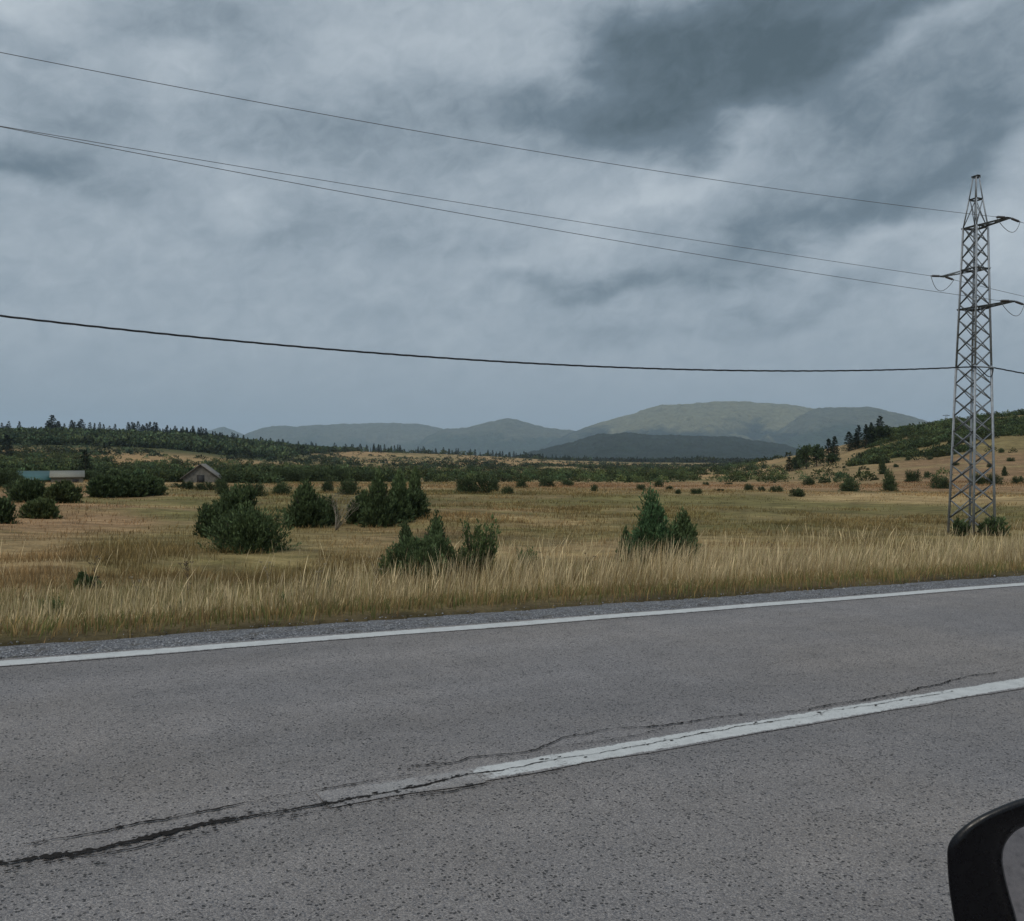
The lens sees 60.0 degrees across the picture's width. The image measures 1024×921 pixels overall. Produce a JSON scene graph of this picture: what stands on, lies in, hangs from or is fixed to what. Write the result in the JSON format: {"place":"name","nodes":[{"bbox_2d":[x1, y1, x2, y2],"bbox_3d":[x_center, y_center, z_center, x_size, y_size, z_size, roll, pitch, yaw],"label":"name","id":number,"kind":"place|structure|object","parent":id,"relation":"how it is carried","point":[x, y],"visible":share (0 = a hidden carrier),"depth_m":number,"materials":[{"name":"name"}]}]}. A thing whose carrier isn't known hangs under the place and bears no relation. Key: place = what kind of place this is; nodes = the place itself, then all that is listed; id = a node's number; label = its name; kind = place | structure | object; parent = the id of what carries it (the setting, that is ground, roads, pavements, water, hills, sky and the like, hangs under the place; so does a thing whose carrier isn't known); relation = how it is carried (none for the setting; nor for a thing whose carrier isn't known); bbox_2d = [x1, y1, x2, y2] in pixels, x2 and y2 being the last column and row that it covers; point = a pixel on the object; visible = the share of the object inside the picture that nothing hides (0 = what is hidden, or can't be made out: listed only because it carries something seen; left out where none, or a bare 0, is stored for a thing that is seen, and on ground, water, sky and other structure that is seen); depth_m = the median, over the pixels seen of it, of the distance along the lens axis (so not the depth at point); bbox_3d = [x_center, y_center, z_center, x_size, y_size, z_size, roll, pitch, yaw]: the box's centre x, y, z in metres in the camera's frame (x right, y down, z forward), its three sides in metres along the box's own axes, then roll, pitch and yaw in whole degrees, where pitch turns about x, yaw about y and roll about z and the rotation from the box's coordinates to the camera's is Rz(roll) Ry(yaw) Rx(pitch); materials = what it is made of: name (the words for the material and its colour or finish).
{"place":"outdoors","nodes":[
{"label":"outdoors","id":0,"kind":"place"},
{"bbox_2d":[207,427,243,437],"bbox_3d":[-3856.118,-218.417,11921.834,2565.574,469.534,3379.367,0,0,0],"label":"mountain","id":1,"kind":"structure","parent":0,"point":[226,431],"depth_m":11826.82,"materials":[{"name":"grey"}]},
{"bbox_2d":[241,423,441,451],"bbox_3d":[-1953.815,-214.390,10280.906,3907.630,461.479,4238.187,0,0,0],"label":"mountain","id":2,"kind":"structure","parent":0,"point":[407,437],"depth_m":9965.11,"materials":[{"name":"grey"}]},
{"bbox_2d":[412,418,573,456],"bbox_3d":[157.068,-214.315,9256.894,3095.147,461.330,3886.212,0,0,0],"label":"mountain","id":3,"kind":"structure","parent":0,"point":[505,436],"depth_m":8802.58,"materials":[{"name":"grey"}]},
{"bbox_2d":[0,582,1023,920],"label":"road","id":4,"kind":"structure","parent":0,"point":[772,826],"depth_m":3.98,"materials":[{"name":"grey asphalt"}]},
{"bbox_2d":[316,768,485,807],"bbox_3d":[-0.460,1.379,3.740,0.691,0.016,0.201,0,0,-29],"label":"line marking","id":5,"kind":"object","parent":4,"relation":"on","point":[380,788],"visible":1,"depth_m":3.74,"materials":[{"name":"paint"}]},
{"bbox_2d":[0,665,1017,873],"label":"road cracks","id":6,"kind":"object","parent":4,"relation":"on","point":[139,838],"visible":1,"depth_m":3.42,"materials":[{"name":"black asphalt"}]},
{"bbox_2d":[0,582,1023,665],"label":"edge line marking","id":7,"kind":"object","parent":4,"relation":"on","point":[52,659],"visible":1,"depth_m":7.39,"materials":[{"name":"paint"}]},
{"bbox_2d":[467,677,1023,780],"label":"line marking","id":8,"kind":"object","parent":4,"relation":"on","point":[834,713],"visible":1,"depth_m":4.62,"materials":[{"name":"paint"}]},
{"bbox_2d":[0,415,1023,645],"bbox_3d":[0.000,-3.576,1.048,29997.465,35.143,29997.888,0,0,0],"label":"ground","id":9,"kind":"structure","parent":0,"point":[910,505],"depth_m":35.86,"materials":[{"name":"beige plant"}]},
{"bbox_2d":[0,434,17,456],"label":"conifer tree","id":10,"kind":"object","parent":9,"relation":"on","point":[6,439],"visible":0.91,"depth_m":338.77,"materials":[{"name":"green plant"}]},
{"bbox_2d":[0,467,18,487],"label":"juniper bush","id":11,"kind":"object","parent":9,"relation":"on","point":[9,477],"visible":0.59,"depth_m":73.36,"materials":[{"name":"green plant"}]},
{"bbox_2d":[0,495,19,523],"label":"juniper bush","id":12,"kind":"object","parent":9,"relation":"on","point":[7,508],"visible":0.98,"depth_m":30.98,"materials":[{"name":"green plant"}]},
{"bbox_2d":[2,477,25,492],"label":"juniper bush","id":13,"kind":"object","parent":9,"relation":"on","point":[5,486],"visible":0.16,"depth_m":60.08,"materials":[{"name":"green plant"}]},
{"bbox_2d":[4,477,47,502],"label":"juniper bush","id":14,"kind":"object","parent":9,"relation":"on","point":[25,490],"visible":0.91,"depth_m":47.24,"materials":[{"name":"green plant"}]},
{"bbox_2d":[18,471,50,481],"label":"shed","id":15,"kind":"structure","parent":9,"relation":"on","point":[43,475],"depth_m":95.91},
{"bbox_2d":[18,497,62,518],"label":"juniper bush","id":16,"kind":"object","parent":9,"relation":"on","point":[42,508],"visible":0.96,"depth_m":35.29,"materials":[{"name":"green plant"}]},
{"bbox_2d":[37,596,63,616],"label":"weed plant","id":17,"kind":"object","parent":9,"relation":"on","point":[47,606],"visible":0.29,"depth_m":12.17,"materials":[{"name":"green plant"}]},
{"bbox_2d":[42,478,83,502],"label":"juniper bush","id":18,"kind":"object","parent":9,"relation":"on","point":[66,491],"visible":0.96,"depth_m":45.68,"materials":[{"name":"green plant"}]},
{"bbox_2d":[49,470,84,482],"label":"shed","id":19,"kind":"structure","parent":9,"relation":"on","point":[74,476],"depth_m":95.22,"materials":[{"name":"grey metal"}]},
{"bbox_2d":[75,450,93,470],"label":"conifer tree","id":20,"kind":"object","parent":9,"relation":"on","point":[85,460],"visible":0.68,"depth_m":144.28,"materials":[{"name":"green plant"}]},
{"bbox_2d":[73,570,102,589],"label":"juniper bush","id":21,"kind":"object","parent":9,"relation":"on","point":[81,575],"visible":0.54,"depth_m":15.21,"materials":[{"name":"green plant"}]},
{"bbox_2d":[84,472,128,497],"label":"juniper bush","id":22,"kind":"object","parent":9,"relation":"on","point":[103,486],"visible":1,"depth_m":54.27,"materials":[{"name":"green plant"}]},
{"bbox_2d":[112,471,149,496],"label":"juniper bush","id":23,"kind":"object","parent":9,"relation":"on","point":[136,486],"visible":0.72,"depth_m":56.44,"materials":[{"name":"green plant"}]},
{"bbox_2d":[140,473,169,495],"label":"juniper bush","id":24,"kind":"object","parent":9,"relation":"on","point":[157,487],"visible":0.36,"depth_m":58.49,"materials":[{"name":"green plant"}]},
{"bbox_2d":[180,480,194,489],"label":"juniper bush","id":25,"kind":"object","parent":9,"relation":"on","point":[189,485],"visible":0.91,"depth_m":72.61,"materials":[{"name":"green plant"}]},
{"bbox_2d":[180,464,221,482],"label":"stone hut","id":26,"kind":"object","parent":9,"relation":"on","point":[201,473],"visible":0.69,"depth_m":101.44,"materials":[{"name":"grey stone"}]},
{"bbox_2d":[193,482,214,490],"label":"juniper bush","id":27,"kind":"object","parent":9,"relation":"on","point":[203,485],"visible":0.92,"depth_m":70.98,"materials":[{"name":"green plant"}]},
{"bbox_2d":[191,499,233,537],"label":"juniper bush","id":28,"kind":"object","parent":9,"relation":"on","point":[207,513],"visible":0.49,"depth_m":25.83,"materials":[{"name":"green plant"}]},
{"bbox_2d":[215,482,229,493],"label":"juniper bush","id":29,"kind":"object","parent":9,"relation":"on","point":[221,487],"visible":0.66,"depth_m":62.57,"materials":[{"name":"green plant"}]},
{"bbox_2d":[219,472,240,482],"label":"juniper bush","id":30,"kind":"object","parent":9,"relation":"on","point":[229,478],"visible":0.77,"depth_m":102.88,"materials":[{"name":"green plant"}]},
{"bbox_2d":[213,482,260,518],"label":"juniper bush","id":31,"kind":"object","parent":9,"relation":"on","point":[235,495],"visible":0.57,"depth_m":36.99,"materials":[{"name":"green plant"}]},
{"bbox_2d":[197,500,301,554],"bbox_3d":[-6.556,1.715,22.240,2.348,1.493,2.194,0,0,-42],"label":"juniper bush","id":32,"kind":"object","parent":9,"relation":"on","point":[246,531],"visible":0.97,"depth_m":21.83,"materials":[{"name":"green plant"}]},
{"bbox_2d":[245,482,268,496],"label":"juniper bush","id":33,"kind":"object","parent":9,"relation":"on","point":[259,487],"visible":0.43,"depth_m":60.32,"materials":[{"name":"green plant"}]},
{"bbox_2d":[269,481,292,494],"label":"juniper bush","id":34,"kind":"object","parent":9,"relation":"on","point":[279,489],"visible":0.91,"depth_m":63.55,"materials":[{"name":"green plant"}]},
{"bbox_2d":[0,426,591,460],"bbox_3d":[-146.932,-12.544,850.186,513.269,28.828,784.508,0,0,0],"label":"woodland","id":35,"kind":"object","parent":9,"relation":"on","point":[189,441],"visible":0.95,"depth_m":556.78,"materials":[{"name":"green plant"}]},
{"bbox_2d":[282,469,309,481],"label":"juniper bush","id":36,"kind":"object","parent":9,"relation":"on","point":[292,476],"visible":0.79,"depth_m":122.31,"materials":[{"name":"green plant"}]},
{"bbox_2d":[279,476,332,527],"bbox_3d":[-7.597,1.624,32.527,2.039,2.267,1.565,0,0,2],"label":"juniper bush","id":37,"kind":"object","parent":9,"relation":"on","point":[306,508],"visible":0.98,"depth_m":32.29,"materials":[{"name":"green plant"}]},
{"bbox_2d":[309,469,326,481],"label":"juniper bush","id":38,"kind":"object","parent":9,"relation":"on","point":[315,472],"visible":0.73,"depth_m":127.06,"materials":[{"name":"green plant"}]},
{"bbox_2d":[321,479,333,491],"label":"juniper bush","id":39,"kind":"object","parent":9,"relation":"on","point":[327,485],"visible":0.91,"depth_m":70.04,"materials":[{"name":"green plant"}]},
{"bbox_2d":[320,494,341,525],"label":"juniper bush","id":40,"kind":"object","parent":9,"relation":"on","point":[331,517],"visible":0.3,"depth_m":34.11,"materials":[{"name":"green plant"}]},
{"bbox_2d":[332,467,345,481],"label":"juniper bush","id":41,"kind":"object","parent":9,"relation":"on","point":[338,473],"visible":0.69,"depth_m":132.20,"materials":[{"name":"green plant"}]},
{"bbox_2d":[326,487,359,529],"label":"dead shrub","id":42,"kind":"object","parent":9,"relation":"on","point":[336,523],"visible":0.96,"depth_m":31.53,"materials":[{"name":"grey plant"}]},
{"bbox_2d":[334,477,360,494],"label":"juniper bush","id":43,"kind":"object","parent":9,"relation":"on","point":[350,488],"visible":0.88,"depth_m":64.97,"materials":[{"name":"green plant"}]},
{"bbox_2d":[343,488,370,523],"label":"juniper bush","id":44,"kind":"object","parent":9,"relation":"on","point":[356,515],"visible":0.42,"depth_m":34.74,"materials":[{"name":"green plant"}]},
{"bbox_2d":[358,471,376,481],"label":"juniper bush","id":45,"kind":"object","parent":9,"relation":"on","point":[370,474],"visible":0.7,"depth_m":131.81,"materials":[{"name":"green plant"}]},
{"bbox_2d":[355,466,402,527],"bbox_3d":[-5.058,1.489,33.741,1.888,2.576,1.752,0,0,-12],"label":"juniper bush","id":46,"kind":"object","parent":9,"relation":"on","point":[378,510],"visible":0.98,"depth_m":33.52,"materials":[{"name":"green plant"}]},
{"bbox_2d":[378,551,399,572],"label":"willow shrub","id":47,"kind":"object","parent":9,"relation":"on","point":[381,565],"visible":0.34,"depth_m":18.57,"materials":[{"name":"green plant"}]},
{"bbox_2d":[388,468,415,522],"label":"juniper bush","id":48,"kind":"object","parent":9,"relation":"on","point":[399,494],"visible":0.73,"depth_m":35.16,"materials":[{"name":"green plant"}]},
{"bbox_2d":[393,519,412,554],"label":"juniper bush","id":49,"kind":"object","parent":9,"relation":"on","point":[405,530],"visible":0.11,"depth_m":18.95,"materials":[{"name":"green plant"}]},
{"bbox_2d":[387,489,432,518],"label":"juniper bush","id":50,"kind":"object","parent":9,"relation":"on","point":[418,500],"visible":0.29,"depth_m":36.61,"materials":[{"name":"green plant"}]},
{"bbox_2d":[378,537,447,581],"bbox_3d":[-1.906,2.089,18.298,1.412,1.007,1.845,0,0,-33],"label":"juniper bush","id":51,"kind":"object","parent":9,"relation":"on","point":[421,558],"visible":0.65,"depth_m":17.99,"materials":[{"name":"green plant"}]},
{"bbox_2d":[408,465,428,509],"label":"juniper bush","id":52,"kind":"object","parent":9,"relation":"on","point":[415,481],"visible":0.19,"depth_m":40.53,"materials":[{"name":"green plant"}]},
{"bbox_2d":[390,527,455,578],"bbox_3d":[-1.816,1.991,18.714,1.520,1.186,1.482,0,0,6],"label":"juniper bush","id":53,"kind":"object","parent":9,"relation":"on","point":[437,541],"visible":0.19,"depth_m":18.53,"materials":[{"name":"green plant"}]},
{"bbox_2d":[425,509,457,568],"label":"juniper bush","id":54,"kind":"object","parent":9,"relation":"on","point":[436,526],"visible":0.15,"depth_m":19.04,"materials":[{"name":"green plant"}]},
{"bbox_2d":[444,542,473,575],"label":"willow shrub","id":55,"kind":"object","parent":9,"relation":"on","point":[463,555],"visible":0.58,"depth_m":18.65,"materials":[{"name":"green plant"}]},
{"bbox_2d":[456,471,498,492],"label":"juniper bush","id":56,"kind":"object","parent":9,"relation":"on","point":[468,482],"visible":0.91,"depth_m":68.22,"materials":[{"name":"green plant"}]},
{"bbox_2d":[460,514,500,572],"bbox_3d":[-0.673,1.821,18.977,0.889,1.404,0.857,0,0,0],"label":"willow shrub","id":57,"kind":"object","parent":9,"relation":"on","point":[486,543],"visible":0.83,"depth_m":18.80,"materials":[{"name":"green plant"}]},
{"bbox_2d":[500,485,513,493],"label":"juniper bush","id":58,"kind":"object","parent":9,"relation":"on","point":[508,489],"visible":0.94,"depth_m":66.80,"materials":[{"name":"green plant"}]},
{"bbox_2d":[0,409,1023,487],"bbox_3d":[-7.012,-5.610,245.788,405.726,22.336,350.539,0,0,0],"label":"shrub cover","id":59,"kind":"object","parent":9,"relation":"on","point":[928,434],"visible":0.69,"depth_m":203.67,"materials":[{"name":"green plant"}]},
{"bbox_2d":[0,574,1023,658],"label":"gravel verge","id":60,"kind":"structure","parent":9,"relation":"on","point":[194,638],"depth_m":7.89,"materials":[{"name":"gravel"}]},
{"bbox_2d":[516,547,539,568],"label":"weed plant","id":61,"kind":"object","parent":9,"relation":"on","point":[528,553],"visible":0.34,"depth_m":19.51,"materials":[{"name":"green plant"}]},
{"bbox_2d":[538,477,555,486],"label":"juniper bush","id":62,"kind":"object","parent":9,"relation":"on","point":[548,482],"visible":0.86,"depth_m":86.97,"materials":[{"name":"green plant"}]},
{"bbox_2d":[613,525,629,561],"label":"juniper bush","id":63,"kind":"object","parent":9,"relation":"on","point":[625,531],"visible":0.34,"depth_m":21.76,"materials":[{"name":"green plant"}]},
{"bbox_2d":[517,452,775,462],"bbox_3d":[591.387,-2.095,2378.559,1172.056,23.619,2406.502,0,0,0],"label":"woodland","id":64,"kind":"object","parent":9,"relation":"on","point":[699,459],"visible":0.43,"depth_m":1330.12,"materials":[{"name":"green plant"}]},
{"bbox_2d":[623,481,680,563],"bbox_3d":[3.200,1.577,20.827,1.508,2.171,1.533,0,0,37],"label":"juniper bush","id":65,"kind":"object","parent":9,"relation":"on","point":[648,521],"visible":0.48,"depth_m":20.71,"materials":[{"name":"green plant"}]},
{"bbox_2d":[620,523,705,566],"bbox_3d":[3.631,2.042,20.964,2.169,1.170,1.800,0,0,-6],"label":"juniper bush","id":66,"kind":"object","parent":9,"relation":"on","point":[678,537],"visible":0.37,"depth_m":20.61,"materials":[{"name":"green plant"}]},
{"bbox_2d":[668,507,704,555],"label":"juniper bush","id":67,"kind":"object","parent":9,"relation":"on","point":[686,525],"visible":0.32,"depth_m":22.33,"materials":[{"name":"green plant"}]},
{"bbox_2d":[784,457,795,471],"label":"conifer tree","id":68,"kind":"object","parent":9,"relation":"on","point":[790,467],"visible":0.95,"depth_m":208.94,"materials":[{"name":"green plant"}]},
{"bbox_2d":[788,487,805,496],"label":"juniper bush","id":69,"kind":"object","parent":9,"relation":"on","point":[798,493],"visible":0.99,"depth_m":64.20,"materials":[{"name":"green plant"}]},
{"bbox_2d":[797,444,813,468],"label":"broadleaf tree","id":70,"kind":"object","parent":9,"relation":"on","point":[806,451],"visible":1,"depth_m":209.16,"materials":[{"name":"green plant"}]},
{"bbox_2d":[810,444,825,465],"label":"broadleaf tree","id":71,"kind":"object","parent":9,"relation":"on","point":[818,454],"visible":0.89,"depth_m":215.08,"materials":[{"name":"green plant"}]},
{"bbox_2d":[821,439,835,462],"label":"conifer tree","id":72,"kind":"object","parent":9,"relation":"on","point":[828,443],"visible":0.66,"depth_m":221.25,"materials":[{"name":"green plant"}]},
{"bbox_2d":[825,453,838,463],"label":"broadleaf tree","id":73,"kind":"object","parent":9,"relation":"on","point":[831,457],"visible":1,"depth_m":211.92,"materials":[{"name":"green plant"}]},
{"bbox_2d":[829,436,840,458],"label":"conifer tree","id":74,"kind":"object","parent":9,"relation":"on","point":[834,445],"visible":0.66,"depth_m":224.72,"materials":[{"name":"green plant"}]},
{"bbox_2d":[839,431,854,450],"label":"conifer tree","id":75,"kind":"object","parent":9,"relation":"on","point":[848,441],"visible":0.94,"depth_m":262.93,"materials":[{"name":"green plant"}]},
{"bbox_2d":[838,477,865,491],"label":"juniper bush","id":76,"kind":"object","parent":9,"relation":"on","point":[847,485],"visible":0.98,"depth_m":76.40,"materials":[{"name":"green plant"}]},
{"bbox_2d":[851,425,862,447],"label":"conifer tree","id":77,"kind":"object","parent":9,"relation":"on","point":[858,430],"visible":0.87,"depth_m":260.03,"materials":[{"name":"green plant"}]},
{"bbox_2d":[858,424,871,446],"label":"conifer tree","id":78,"kind":"object","parent":9,"relation":"on","point":[863,443],"visible":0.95,"depth_m":254.66,"materials":[{"name":"green plant"}]},
{"bbox_2d":[863,426,885,441],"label":"broadleaf tree","id":79,"kind":"object","parent":9,"relation":"on","point":[877,428],"visible":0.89,"depth_m":255.89,"materials":[{"name":"green plant"}]},
{"bbox_2d":[874,416,888,441],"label":"conifer tree","id":80,"kind":"object","parent":9,"relation":"on","point":[878,421],"visible":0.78,"depth_m":257.37,"materials":[{"name":"green plant"}]},
{"bbox_2d":[877,455,889,473],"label":"juniper bush","id":81,"kind":"object","parent":9,"relation":"on","point":[882,467],"visible":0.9,"depth_m":131.93,"materials":[{"name":"green plant"}]},
{"bbox_2d":[879,467,898,491],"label":"juniper bush","id":82,"kind":"object","parent":9,"relation":"on","point":[889,484],"visible":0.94,"depth_m":76.74,"materials":[{"name":"green plant"}]},
{"bbox_2d":[904,469,921,481],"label":"juniper bush","id":83,"kind":"object","parent":9,"relation":"on","point":[910,476],"visible":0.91,"depth_m":107.16,"materials":[{"name":"green plant"}]},
{"bbox_2d":[927,474,952,488],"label":"juniper bush","id":84,"kind":"object","parent":9,"relation":"on","point":[941,483],"visible":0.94,"depth_m":84.40,"materials":[{"name":"green plant"}]},
{"bbox_2d":[950,516,971,535],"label":"juniper bush","id":85,"kind":"object","parent":9,"relation":"on","point":[961,525],"visible":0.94,"depth_m":32.56,"materials":[{"name":"green plant"}]},
{"bbox_2d":[931,174,1023,534],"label":"power pylon","id":86,"kind":"object","parent":9,"relation":"on","point":[972,418],"visible":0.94,"depth_m":33.83,"materials":[{"name":"metal"}]},
{"bbox_2d":[1,126,929,275],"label":"power line","id":87,"kind":"object","parent":86,"relation":"attached to","point":[429,197],"visible":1,"depth_m":27.10,"materials":[{"name":"metal"}]},
{"bbox_2d":[0,315,975,371],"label":"power cable","id":88,"kind":"object","parent":86,"relation":"attached to","point":[76,324],"visible":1,"depth_m":25.37,"materials":[{"name":"black metal"}]},
{"bbox_2d":[0,52,994,216],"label":"power line","id":89,"kind":"object","parent":86,"relation":"attached to","point":[454,137],"visible":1,"depth_m":24.27,"materials":[{"name":"metal"}]},
{"bbox_2d":[0,126,999,300],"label":"power line","id":90,"kind":"object","parent":86,"relation":"attached to","point":[462,213],"visible":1,"depth_m":24.21,"materials":[{"name":"metal"}]},
{"bbox_2d":[975,514,1011,535],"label":"juniper bush","id":91,"kind":"object","parent":9,"relation":"on","point":[992,523],"visible":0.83,"depth_m":32.64,"materials":[{"name":"green plant"}]},
{"bbox_2d":[983,472,1005,484],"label":"juniper bush","id":92,"kind":"object","parent":9,"relation":"on","point":[996,480],"visible":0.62,"depth_m":92.76,"materials":[{"name":"green plant"}]},
{"bbox_2d":[0,528,1023,643],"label":"tall grass","id":93,"kind":"structure","parent":0,"point":[643,571],"depth_m":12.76,"materials":[{"name":"beige plant"}]},
{"bbox_2d":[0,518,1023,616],"bbox_3d":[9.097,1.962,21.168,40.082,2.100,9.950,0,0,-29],"label":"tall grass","id":94,"kind":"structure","parent":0,"point":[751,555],"depth_m":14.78,"materials":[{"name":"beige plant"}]},
{"bbox_2d":[0,0,1023,434],"label":"sky","id":95,"kind":"structure","parent":0,"point":[897,102],"materials":[{"name":"grey"}]},
{"bbox_2d":[515,432,797,458],"bbox_3d":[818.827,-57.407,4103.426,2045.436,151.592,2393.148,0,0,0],"label":"forested hill","id":96,"kind":"structure","parent":0,"point":[621,445],"depth_m":3772.13,"materials":[{"name":"plant"}]},
{"bbox_2d":[541,401,812,448],"bbox_3d":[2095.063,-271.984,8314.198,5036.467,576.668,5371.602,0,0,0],"label":"mountain","id":97,"kind":"structure","parent":0,"point":[766,422],"depth_m":7862.19,"materials":[{"name":"grey"}]},
{"bbox_2d":[775,406,927,449],"bbox_3d":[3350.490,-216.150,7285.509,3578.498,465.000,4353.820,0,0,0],"label":"mountain","id":98,"kind":"structure","parent":0,"point":[820,426],"depth_m":6996.48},
{"bbox_2d":[947,798,1023,920],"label":"side mirror","id":99,"kind":"object","parent":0,"point":[985,859],"visible":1,"depth_m":0.75,"materials":[{"name":"black plastic"}]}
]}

